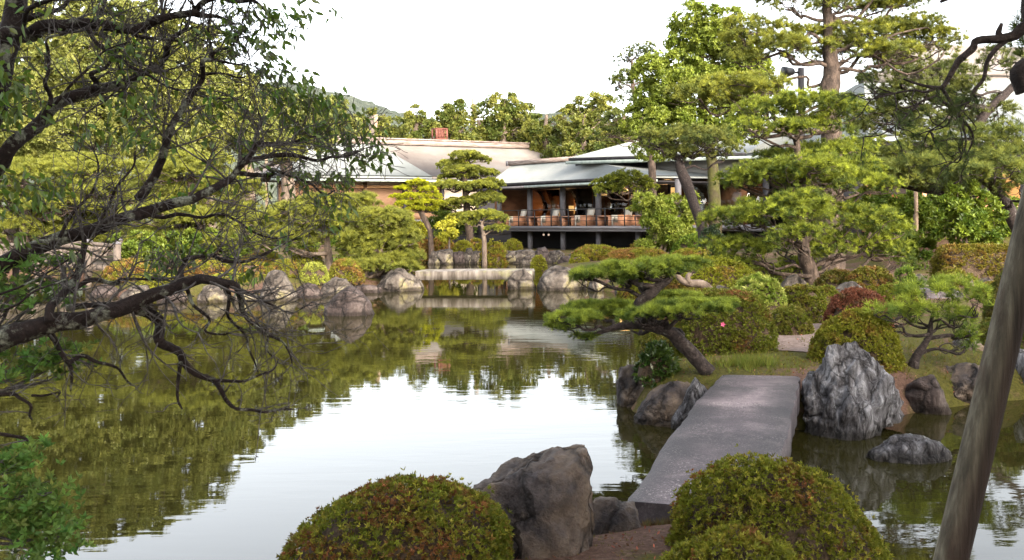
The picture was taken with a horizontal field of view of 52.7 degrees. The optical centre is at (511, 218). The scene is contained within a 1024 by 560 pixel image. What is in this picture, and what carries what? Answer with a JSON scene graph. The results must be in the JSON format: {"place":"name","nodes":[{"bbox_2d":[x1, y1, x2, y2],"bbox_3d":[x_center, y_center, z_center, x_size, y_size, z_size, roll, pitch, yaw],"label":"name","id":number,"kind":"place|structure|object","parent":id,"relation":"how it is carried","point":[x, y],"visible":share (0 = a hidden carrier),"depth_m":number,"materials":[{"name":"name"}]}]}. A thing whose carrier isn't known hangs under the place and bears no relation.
{"place":"outdoors","nodes":[
{"label":"outdoors","id":0,"kind":"place"},
{"bbox_2d":[0,81,611,221],"bbox_3d":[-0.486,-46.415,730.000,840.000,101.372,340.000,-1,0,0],"label":"hills","id":1,"kind":"structure","parent":0,"point":[359,103],"depth_m":664.66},
{"bbox_2d":[0,263,1023,559],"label":"water","id":2,"kind":"structure","parent":0,"point":[474,381],"depth_m":10.48,"materials":[{"name":"liquid"}]},
{"bbox_2d":[296,283,322,298],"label":"rock","id":3,"kind":"object","parent":2,"relation":"in","point":[315,289],"visible":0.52,"depth_m":28.11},
{"bbox_2d":[324,286,374,315],"bbox_3d":[-3.645,1.954,23.204,1.208,0.903,1.038,-1,0,0],"label":"rock","id":4,"kind":"object","parent":2,"relation":"in","point":[359,306],"visible":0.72,"depth_m":22.84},
{"bbox_2d":[616,364,645,407],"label":"rock","id":5,"kind":"object","parent":2,"relation":"in","point":[629,389],"visible":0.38,"depth_m":11.51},
{"bbox_2d":[866,433,951,464],"bbox_3d":[3.454,2.098,8.928,0.768,0.478,0.494,-1,0,0],"label":"rock","id":6,"kind":"object","parent":2,"relation":"in","point":[910,448],"visible":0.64,"depth_m":8.80,"materials":[{"name":"stone"}]},
{"bbox_2d":[0,220,1023,559],"bbox_3d":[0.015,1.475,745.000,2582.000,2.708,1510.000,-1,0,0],"label":"ground","id":7,"kind":"structure","parent":0,"point":[650,548],"depth_m":11.61,"materials":[{"name":"plant"}]},
{"bbox_2d":[0,0,102,252],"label":"broadleaf tree","id":8,"kind":"object","parent":7,"relation":"on","point":[37,147],"visible":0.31,"depth_m":44.45,"materials":[{"name":"green plant"}]},
{"bbox_2d":[0,153,103,271],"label":"pine tree","id":9,"kind":"object","parent":7,"relation":"on","point":[31,165],"visible":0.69,"depth_m":41.34,"materials":[{"name":"green plant"}]},
{"bbox_2d":[0,250,104,559],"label":"maple tree","id":10,"kind":"object","parent":7,"relation":"on","point":[47,505],"visible":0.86,"depth_m":4.03,"materials":[{"name":"green plant"}]},
{"bbox_2d":[0,238,143,284],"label":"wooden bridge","id":11,"kind":"structure","parent":7,"relation":"on","point":[116,250],"depth_m":35.39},
{"bbox_2d":[29,149,156,253],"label":"pine tree","id":12,"kind":"object","parent":7,"relation":"on","point":[90,165],"visible":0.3,"depth_m":42.14,"materials":[{"name":"green plant"}]},
{"bbox_2d":[23,0,176,252],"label":"broadleaf tree","id":13,"kind":"object","parent":7,"relation":"on","point":[80,49],"visible":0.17,"depth_m":47.07,"materials":[{"name":"green plant"}]},
{"bbox_2d":[101,257,158,281],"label":"azalea bush","id":14,"kind":"object","parent":7,"relation":"on","point":[110,274],"visible":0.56,"depth_m":30.47,"materials":[{"name":"green plant"}]},
{"bbox_2d":[106,229,168,263],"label":"shrub","id":15,"kind":"object","parent":7,"relation":"on","point":[129,247],"visible":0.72,"depth_m":35.72,"materials":[{"name":"green plant"}]},
{"bbox_2d":[112,0,223,252],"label":"broadleaf tree","id":16,"kind":"object","parent":7,"relation":"on","point":[184,80],"visible":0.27,"depth_m":49.16,"materials":[{"name":"green plant"}]},
{"bbox_2d":[160,226,220,266],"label":"shrub","id":17,"kind":"object","parent":7,"relation":"on","point":[198,238],"visible":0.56,"depth_m":36.66,"materials":[{"name":"green plant"}]},
{"bbox_2d":[113,148,272,254],"bbox_3d":[-11.716,-0.417,38.255,6.244,4.489,4.087,-1,0,0],"label":"pine tree","id":18,"kind":"object","parent":7,"relation":"on","point":[173,172],"visible":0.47,"depth_m":37.49,"materials":[{"name":"green plant"}]},
{"bbox_2d":[184,258,230,276],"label":"azalea bush","id":19,"kind":"object","parent":7,"relation":"on","point":[210,266],"visible":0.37,"depth_m":30.52,"materials":[{"name":"green plant"}]},
{"bbox_2d":[0,0,417,460],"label":"cherry tree","id":20,"kind":"object","parent":7,"relation":"on","point":[15,33],"visible":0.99,"depth_m":4.60,"materials":[{"name":"green plant"}]},
{"bbox_2d":[197,285,226,302],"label":"rock","id":21,"kind":"object","parent":7,"relation":"on","point":[207,294],"visible":0.72,"depth_m":26.86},
{"bbox_2d":[174,22,251,228],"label":"broadleaf tree","id":22,"kind":"object","parent":7,"relation":"on","point":[216,80],"visible":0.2,"depth_m":51.31,"materials":[{"name":"green plant"}]},
{"bbox_2d":[201,231,257,264],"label":"shrub","id":23,"kind":"object","parent":7,"relation":"on","point":[244,251],"visible":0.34,"depth_m":36.84,"materials":[{"name":"green plant"}]},
{"bbox_2d":[225,65,290,202],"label":"broadleaf tree","id":24,"kind":"object","parent":7,"relation":"on","point":[247,100],"visible":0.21,"depth_m":53.23,"materials":[{"name":"green plant"}]},
{"bbox_2d":[259,270,297,301],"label":"rock","id":25,"kind":"object","parent":7,"relation":"on","point":[278,275],"visible":0.54,"depth_m":27.26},
{"bbox_2d":[270,258,300,277],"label":"azalea bush","id":26,"kind":"object","parent":7,"relation":"on","point":[290,272],"visible":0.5,"depth_m":30.32,"materials":[{"name":"green plant"}]},
{"bbox_2d":[222,189,384,270],"bbox_3d":[-6.655,0.395,32.922,5.282,2.735,2.548,-1,0,0],"label":"pine tree","id":27,"kind":"object","parent":7,"relation":"on","point":[367,198],"visible":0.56,"depth_m":32.63,"materials":[{"name":"green plant"}]},
{"bbox_2d":[268,86,339,210],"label":"broadleaf tree","id":28,"kind":"object","parent":7,"relation":"on","point":[285,196],"visible":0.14,"depth_m":59.58,"materials":[{"name":"green plant"}]},
{"bbox_2d":[292,247,323,268],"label":"azalea bush","id":29,"kind":"object","parent":7,"relation":"on","point":[303,262],"visible":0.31,"depth_m":33.17,"materials":[{"name":"green plant"}]},
{"bbox_2d":[298,261,329,284],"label":"azalea bush","id":30,"kind":"object","parent":7,"relation":"on","point":[322,273],"visible":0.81,"depth_m":29.95,"materials":[{"name":"green plant"}]},
{"bbox_2d":[321,276,353,295],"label":"rock","id":31,"kind":"object","parent":7,"relation":"on","point":[331,284],"visible":0.48,"depth_m":28.96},
{"bbox_2d":[317,93,370,136],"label":"broadleaf tree","id":32,"kind":"object","parent":7,"relation":"on","point":[332,99],"visible":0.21,"depth_m":71.11,"materials":[{"name":"green plant"}]},
{"bbox_2d":[328,257,365,284],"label":"azalea bush","id":33,"kind":"object","parent":7,"relation":"on","point":[338,267],"visible":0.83,"depth_m":30.68,"materials":[{"name":"green plant"}]},
{"bbox_2d":[333,204,426,278],"bbox_3d":[-4.120,0.728,32.097,3.043,2.453,2.588,-1,0,0],"label":"pine tree","id":34,"kind":"object","parent":7,"relation":"on","point":[387,234],"visible":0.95,"depth_m":31.67,"materials":[{"name":"green plant"}]},
{"bbox_2d":[360,107,410,137],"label":"broadleaf tree","id":35,"kind":"object","parent":7,"relation":"on","point":[382,124],"visible":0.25,"depth_m":81.55,"materials":[{"name":"green plant"}]},
{"bbox_2d":[276,466,514,559],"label":"azalea bush","id":36,"kind":"object","parent":7,"relation":"on","point":[399,516],"visible":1,"depth_m":4.74,"materials":[{"name":"green plant"}]},
{"bbox_2d":[377,268,423,291],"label":"rock","id":37,"kind":"object","parent":7,"relation":"on","point":[397,279],"visible":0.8,"depth_m":30.58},
{"bbox_2d":[254,136,547,244],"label":"hall","id":38,"kind":"structure","parent":7,"relation":"on","point":[423,156],"depth_m":70.49,"materials":[{"name":"beige metal"}]},
{"bbox_2d":[388,177,444,256],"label":"pine tree","id":39,"kind":"object","parent":7,"relation":"on","point":[416,204],"visible":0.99,"depth_m":49.73,"materials":[{"name":"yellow plant"}]},
{"bbox_2d":[390,103,444,138],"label":"broadleaf tree","id":40,"kind":"object","parent":7,"relation":"on","point":[415,123],"visible":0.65,"depth_m":79.45,"materials":[{"name":"green plant"}]},
{"bbox_2d":[434,215,458,248],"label":"shrub","id":41,"kind":"object","parent":7,"relation":"on","point":[449,233],"visible":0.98,"depth_m":49.80,"materials":[{"name":"yellow plant"}]},
{"bbox_2d":[428,210,477,242],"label":"shrub","id":42,"kind":"object","parent":7,"relation":"on","point":[442,214],"visible":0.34,"depth_m":53.67,"materials":[{"name":"green plant"}]},
{"bbox_2d":[427,98,485,140],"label":"broadleaf tree","id":43,"kind":"object","parent":7,"relation":"on","point":[453,119],"visible":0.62,"depth_m":79.67,"materials":[{"name":"green plant"}]},
{"bbox_2d":[427,149,506,241],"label":"pine tree","id":44,"kind":"object","parent":7,"relation":"on","point":[463,169],"visible":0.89,"depth_m":51.61,"materials":[{"name":"green plant"}]},
{"bbox_2d":[457,208,510,265],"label":"pine tree","id":45,"kind":"object","parent":7,"relation":"on","point":[482,213],"visible":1,"depth_m":46.90,"materials":[{"name":"green plant"}]},
{"bbox_2d":[479,237,508,263],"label":"azalea bush","id":46,"kind":"object","parent":7,"relation":"on","point":[496,250],"visible":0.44,"depth_m":48.59,"materials":[{"name":"green plant"}]},
{"bbox_2d":[470,91,541,234],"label":"broadleaf tree","id":47,"kind":"object","parent":7,"relation":"on","point":[508,116],"visible":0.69,"depth_m":81.30,"materials":[{"name":"green plant"}]},
{"bbox_2d":[507,268,534,288],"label":"rock","id":48,"kind":"object","parent":7,"relation":"on","point":[521,279],"visible":0.75,"depth_m":30.76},
{"bbox_2d":[415,269,534,279],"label":"stone slab bridge","id":49,"kind":"structure","parent":48,"relation":"on","point":[464,274],"depth_m":31.09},
{"bbox_2d":[473,444,594,558],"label":"rock","id":50,"kind":"object","parent":7,"relation":"on","point":[546,495],"visible":0.7,"depth_m":5.20,"materials":[{"name":"stone"}]},
{"bbox_2d":[522,111,579,158],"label":"broadleaf tree","id":51,"kind":"object","parent":7,"relation":"on","point":[548,135],"visible":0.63,"depth_m":77.30,"materials":[{"name":"green plant"}]},
{"bbox_2d":[537,265,587,290],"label":"rock","id":52,"kind":"object","parent":7,"relation":"on","point":[554,278],"visible":0.61,"depth_m":30.25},
{"bbox_2d":[551,90,621,157],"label":"broadleaf tree","id":53,"kind":"object","parent":7,"relation":"on","point":[577,133],"visible":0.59,"depth_m":73.70,"materials":[{"name":"green plant"}]},
{"bbox_2d":[570,243,615,260],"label":"azalea bush","id":54,"kind":"object","parent":7,"relation":"on","point":[593,252],"visible":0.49,"depth_m":39.44,"materials":[{"name":"green plant"}]},
{"bbox_2d":[592,109,634,150],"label":"broadleaf tree","id":55,"kind":"object","parent":7,"relation":"on","point":[602,145],"visible":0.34,"depth_m":65.65,"materials":[{"name":"green plant"}]},
{"bbox_2d":[483,156,750,249],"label":"teahouse lounge","id":56,"kind":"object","parent":7,"relation":"on","point":[541,185],"visible":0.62,"depth_m":60.26,"materials":[{"name":"grey metal"}]},
{"bbox_2d":[488,208,638,225],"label":"deck railing","id":57,"kind":"object","parent":56,"relation":"on","point":[604,216],"visible":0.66,"depth_m":58.30,"materials":[{"name":"wood"}]},
{"bbox_2d":[593,496,641,535],"bbox_3d":[0.557,1.726,5.749,0.362,0.368,0.343,-1,0,0],"label":"rock","id":58,"kind":"object","parent":7,"relation":"on","point":[613,514],"visible":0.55,"depth_m":5.65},
{"bbox_2d":[588,40,661,235],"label":"pine tree","id":59,"kind":"object","parent":7,"relation":"on","point":[614,114],"visible":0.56,"depth_m":51.79,"materials":[{"name":"green plant"}]},
{"bbox_2d":[599,247,668,260],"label":"azalea bush","id":60,"kind":"object","parent":7,"relation":"on","point":[631,253],"visible":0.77,"depth_m":38.29,"materials":[{"name":"green plant"}]},
{"bbox_2d":[588,167,685,243],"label":"pine tree","id":61,"kind":"object","parent":7,"relation":"on","point":[621,180],"visible":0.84,"depth_m":43.88,"materials":[{"name":"green plant"}]},
{"bbox_2d":[542,288,742,375],"bbox_3d":[1.448,1.237,11.169,2.116,0.944,1.656,-1,0,19],"label":"pine tree","id":62,"kind":"object","parent":7,"relation":"on","point":[679,305],"visible":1,"depth_m":10.92,"materials":[{"name":"green plant"}]},
{"bbox_2d":[567,253,714,319],"bbox_3d":[1.374,0.772,11.209,1.607,0.839,1.075,-1,0,0],"label":"pine tree","id":63,"kind":"object","parent":62,"relation":"on","point":[637,272],"visible":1,"depth_m":10.98,"materials":[{"name":"green plant"}]},
{"bbox_2d":[635,330,673,359],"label":"azalea bush","id":64,"kind":"object","parent":7,"relation":"on","point":[644,339],"visible":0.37,"depth_m":12.49,"materials":[{"name":"green plant"}]},
{"bbox_2d":[631,338,682,387],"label":"camellia bush","id":65,"kind":"object","parent":7,"relation":"on","point":[656,363],"visible":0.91,"depth_m":11.27,"materials":[{"name":"green plant"}]},
{"bbox_2d":[634,381,689,426],"bbox_3d":[1.593,2.002,10.646,0.732,0.705,0.672,-1,0,0],"label":"rock","id":66,"kind":"object","parent":7,"relation":"on","point":[659,405],"visible":0.45,"depth_m":10.43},
{"bbox_2d":[631,191,701,252],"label":"broadleaf tree","id":67,"kind":"object","parent":7,"relation":"on","point":[665,223],"visible":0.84,"depth_m":40.66,"materials":[{"name":"green plant"}]},
{"bbox_2d":[669,231,697,253],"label":"shrub","id":68,"kind":"object","parent":7,"relation":"on","point":[689,241],"visible":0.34,"depth_m":39.56,"materials":[{"name":"green plant"}]},
{"bbox_2d":[629,122,746,246],"bbox_3d":[6.197,-0.934,35.877,4.264,5.016,2.409,-1,0,-19],"label":"pine tree","id":69,"kind":"object","parent":7,"relation":"on","point":[704,136],"visible":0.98,"depth_m":35.81,"materials":[{"name":"green plant"}]},
{"bbox_2d":[670,377,706,428],"bbox_3d":[1.825,1.968,10.330,0.534,0.781,0.380,-1,0,0],"label":"rock","id":70,"kind":"object","parent":7,"relation":"on","point":[696,390],"visible":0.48,"depth_m":10.22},
{"bbox_2d":[566,127,815,240],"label":"lobby wing","id":71,"kind":"structure","parent":7,"relation":"on","point":[618,154],"depth_m":56.99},
{"bbox_2d":[674,271,711,288],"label":"rock","id":72,"kind":"object","parent":7,"relation":"on","point":[687,281],"visible":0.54,"depth_m":16.45,"materials":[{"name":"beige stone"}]},
{"bbox_2d":[618,0,783,233],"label":"broadleaf tree","id":73,"kind":"object","parent":7,"relation":"on","point":[658,111],"visible":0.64,"depth_m":41.43,"materials":[{"name":"green plant"}]},
{"bbox_2d":[665,254,755,290],"bbox_3d":[3.779,1.179,19.512,2.042,1.065,1.101,-1,0,0],"label":"azalea bush","id":74,"kind":"object","parent":7,"relation":"on","point":[726,271],"visible":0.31,"depth_m":19.16,"materials":[{"name":"green plant"}]},
{"bbox_2d":[628,375,799,524],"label":"stone slab bridge","id":75,"kind":"structure","parent":7,"relation":"on","point":[752,413],"depth_m":7.62,"materials":[{"name":"stone"}]},
{"bbox_2d":[670,283,779,357],"bbox_3d":[2.553,1.281,12.598,1.354,1.003,1.226,-1,0,0],"label":"azalea bush","id":76,"kind":"object","parent":7,"relation":"on","point":[749,326],"visible":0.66,"depth_m":12.16,"materials":[{"name":"green plant"}]},
{"bbox_2d":[658,522,806,559],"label":"azalea bush","id":77,"kind":"object","parent":7,"relation":"on","point":[738,545],"visible":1,"depth_m":3.87,"materials":[{"name":"green plant"}]},
{"bbox_2d":[730,271,787,314],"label":"azalea bush","id":78,"kind":"object","parent":7,"relation":"on","point":[773,295],"visible":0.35,"depth_m":14.79,"materials":[{"name":"green plant"}]},
{"bbox_2d":[524,337,1023,559],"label":"grass","id":79,"kind":"structure","parent":7,"relation":"on","point":[745,361],"depth_m":11.26,"materials":[{"name":"green plant"}]},
{"bbox_2d":[663,443,894,559],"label":"azalea bush","id":80,"kind":"object","parent":7,"relation":"on","point":[806,514],"visible":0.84,"depth_m":5.00,"materials":[{"name":"green plant"}]},
{"bbox_2d":[780,66,804,148],"bbox_3d":[8.161,-1.448,29.917,0.656,5.940,0.354,-1,0,0],"label":"floodlight","id":81,"kind":"object","parent":7,"relation":"on","point":[787,71],"visible":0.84,"depth_m":29.93,"materials":[{"name":"black metal"}]},
{"bbox_2d":[771,304,814,334],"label":"azalea bush","id":82,"kind":"object","parent":7,"relation":"on","point":[793,320],"visible":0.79,"depth_m":13.80,"materials":[{"name":"green plant"}]},
{"bbox_2d":[783,283,828,323],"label":"azalea bush","id":83,"kind":"object","parent":7,"relation":"on","point":[810,300],"visible":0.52,"depth_m":15.37,"materials":[{"name":"green plant"}]},
{"bbox_2d":[694,85,918,284],"bbox_3d":[5.766,-0.494,20.047,3.987,4.177,3.100,-1,0,-33],"label":"pine tree","id":84,"kind":"object","parent":7,"relation":"on","point":[812,164],"visible":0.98,"depth_m":19.79,"materials":[{"name":"green plant"}]},
{"bbox_2d":[662,0,970,274],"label":"pine tree","id":85,"kind":"object","parent":7,"relation":"on","point":[882,42],"visible":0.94,"depth_m":25.77,"materials":[{"name":"green plant"}]},
{"bbox_2d":[812,267,850,287],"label":"azalea bush","id":86,"kind":"object","parent":7,"relation":"on","point":[835,277],"visible":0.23,"depth_m":18.84,"materials":[{"name":"green plant"}]},
{"bbox_2d":[801,341,904,440],"bbox_3d":[3.347,1.719,10.087,1.067,1.078,0.941,-1,0,0],"label":"rock","id":87,"kind":"object","parent":7,"relation":"on","point":[849,391],"visible":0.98,"depth_m":9.87,"materials":[{"name":"stone"}]},
{"bbox_2d":[806,304,907,373],"bbox_3d":[3.873,1.418,11.688,1.148,0.898,1.042,-1,0,0],"label":"azalea bush","id":88,"kind":"object","parent":7,"relation":"on","point":[875,339],"visible":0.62,"depth_m":11.45,"materials":[{"name":"green plant"}]},
{"bbox_2d":[820,284,895,329],"bbox_3d":[4.813,1.266,14.399,1.010,0.726,0.918,-1,0,0],"label":"azalea bush","id":89,"kind":"object","parent":7,"relation":"on","point":[855,297],"visible":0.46,"depth_m":14.24,"materials":[{"name":"red plant"}]},
{"bbox_2d":[842,264,895,290],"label":"azalea bush","id":90,"kind":"object","parent":7,"relation":"on","point":[873,278],"visible":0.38,"depth_m":18.26,"materials":[{"name":"green plant"}]},
{"bbox_2d":[746,45,1023,238],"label":"garden house","id":91,"kind":"structure","parent":7,"relation":"on","point":[1001,81],"depth_m":40.89,"materials":[{"name":"grey metal"}]},
{"bbox_2d":[846,186,947,256],"bbox_3d":[11.463,0.336,30.933,3.161,2.848,2.333,-1,0,0],"label":"shrub","id":92,"kind":"object","parent":7,"relation":"on","point":[901,202],"visible":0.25,"depth_m":30.31,"materials":[{"name":"green plant"}]},
{"bbox_2d":[876,281,920,313],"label":"azalea bush","id":93,"kind":"object","parent":7,"relation":"on","point":[886,291],"visible":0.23,"depth_m":16.40,"materials":[{"name":"green plant"}]},
{"bbox_2d":[893,264,921,302],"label":"azalea bush","id":94,"kind":"object","parent":7,"relation":"on","point":[905,273],"visible":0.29,"depth_m":17.94,"materials":[{"name":"green plant"}]},
{"bbox_2d":[887,214,937,270],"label":"shrub","id":95,"kind":"object","parent":7,"relation":"on","point":[925,254],"visible":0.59,"depth_m":26.70,"materials":[{"name":"green plant"}]},
{"bbox_2d":[829,0,1023,197],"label":"pine tree","id":96,"kind":"object","parent":7,"relation":"on","point":[1016,72],"visible":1,"depth_m":5.59,"materials":[{"name":"green plant"}]},
{"bbox_2d":[862,271,994,368],"bbox_3d":[4.705,1.129,11.633,1.755,1.158,0.838,-1,0,0],"label":"pine tree","id":97,"kind":"object","parent":7,"relation":"on","point":[956,312],"visible":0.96,"depth_m":11.55,"materials":[{"name":"green plant"}]},
{"bbox_2d":[905,374,951,414],"bbox_3d":[4.453,1.988,11.100,0.562,0.668,0.579,-1,0,0],"label":"rock","id":98,"kind":"object","parent":7,"relation":"on","point":[924,395],"visible":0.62,"depth_m":10.89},
{"bbox_2d":[844,32,1023,242],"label":"pine tree","id":99,"kind":"object","parent":7,"relation":"on","point":[898,83],"visible":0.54,"depth_m":28.77,"materials":[{"name":"green plant"}]},
{"bbox_2d":[852,114,1023,231],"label":"pine tree","id":100,"kind":"object","parent":7,"relation":"on","point":[982,168],"visible":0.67,"depth_m":26.43,"materials":[{"name":"green plant"}]},
{"bbox_2d":[913,184,976,230],"bbox_3d":[13.796,0.233,32.826,2.845,3.036,1.897,-1,0,0],"label":"shrub","id":101,"kind":"object","parent":7,"relation":"on","point":[936,202],"visible":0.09,"depth_m":32.39,"materials":[{"name":"green plant"}]},
{"bbox_2d":[944,362,979,403],"bbox_3d":[5.090,1.974,11.643,0.900,0.712,0.658,-1,0,0],"label":"rock","id":102,"kind":"object","parent":7,"relation":"on","point":[964,374],"visible":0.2,"depth_m":11.45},
{"bbox_2d":[926,242,1008,282],"bbox_3d":[9.932,0.990,21.996,2.036,1.035,1.146,-1,0,0],"label":"azalea bush","id":103,"kind":"object","parent":7,"relation":"on","point":[982,260],"visible":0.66,"depth_m":21.61,"materials":[{"name":"green plant"}]},
{"bbox_2d":[930,177,1009,244],"bbox_3d":[11.463,0.140,26.037,2.186,2.479,1.411,-1,0,-30],"label":"shrub","id":104,"kind":"object","parent":7,"relation":"on","point":[968,220],"visible":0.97,"depth_m":25.84,"materials":[{"name":"green plant"}]},
{"bbox_2d":[933,185,1023,559],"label":"leaning post","id":105,"kind":"object","parent":7,"relation":"on","point":[972,471],"visible":1,"depth_m":3.26,"materials":[{"name":"brown wood"}]},
{"bbox_2d":[981,270,1002,322],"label":"azalea bush","id":106,"kind":"object","parent":7,"relation":"on","point":[988,312],"visible":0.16,"depth_m":13.96,"materials":[{"name":"green plant"}]},
{"bbox_2d":[975,190,1019,236],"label":"shrub","id":107,"kind":"object","parent":7,"relation":"on","point":[1001,224],"visible":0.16,"depth_m":30.34,"materials":[{"name":"green plant"}]},
{"bbox_2d":[971,317,1023,348],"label":"azalea bush","id":108,"kind":"object","parent":7,"relation":"on","point":[983,327],"visible":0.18,"depth_m":12.72,"materials":[{"name":"green plant"}]},
{"bbox_2d":[19,0,1023,141],"label":"sky","id":109,"kind":"structure","parent":0,"point":[548,53],"materials":[{"name":"white"}]},
{"bbox_2d":[770,323,821,351],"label":"path","id":110,"kind":"structure","parent":0,"point":[793,344],"depth_m":12.97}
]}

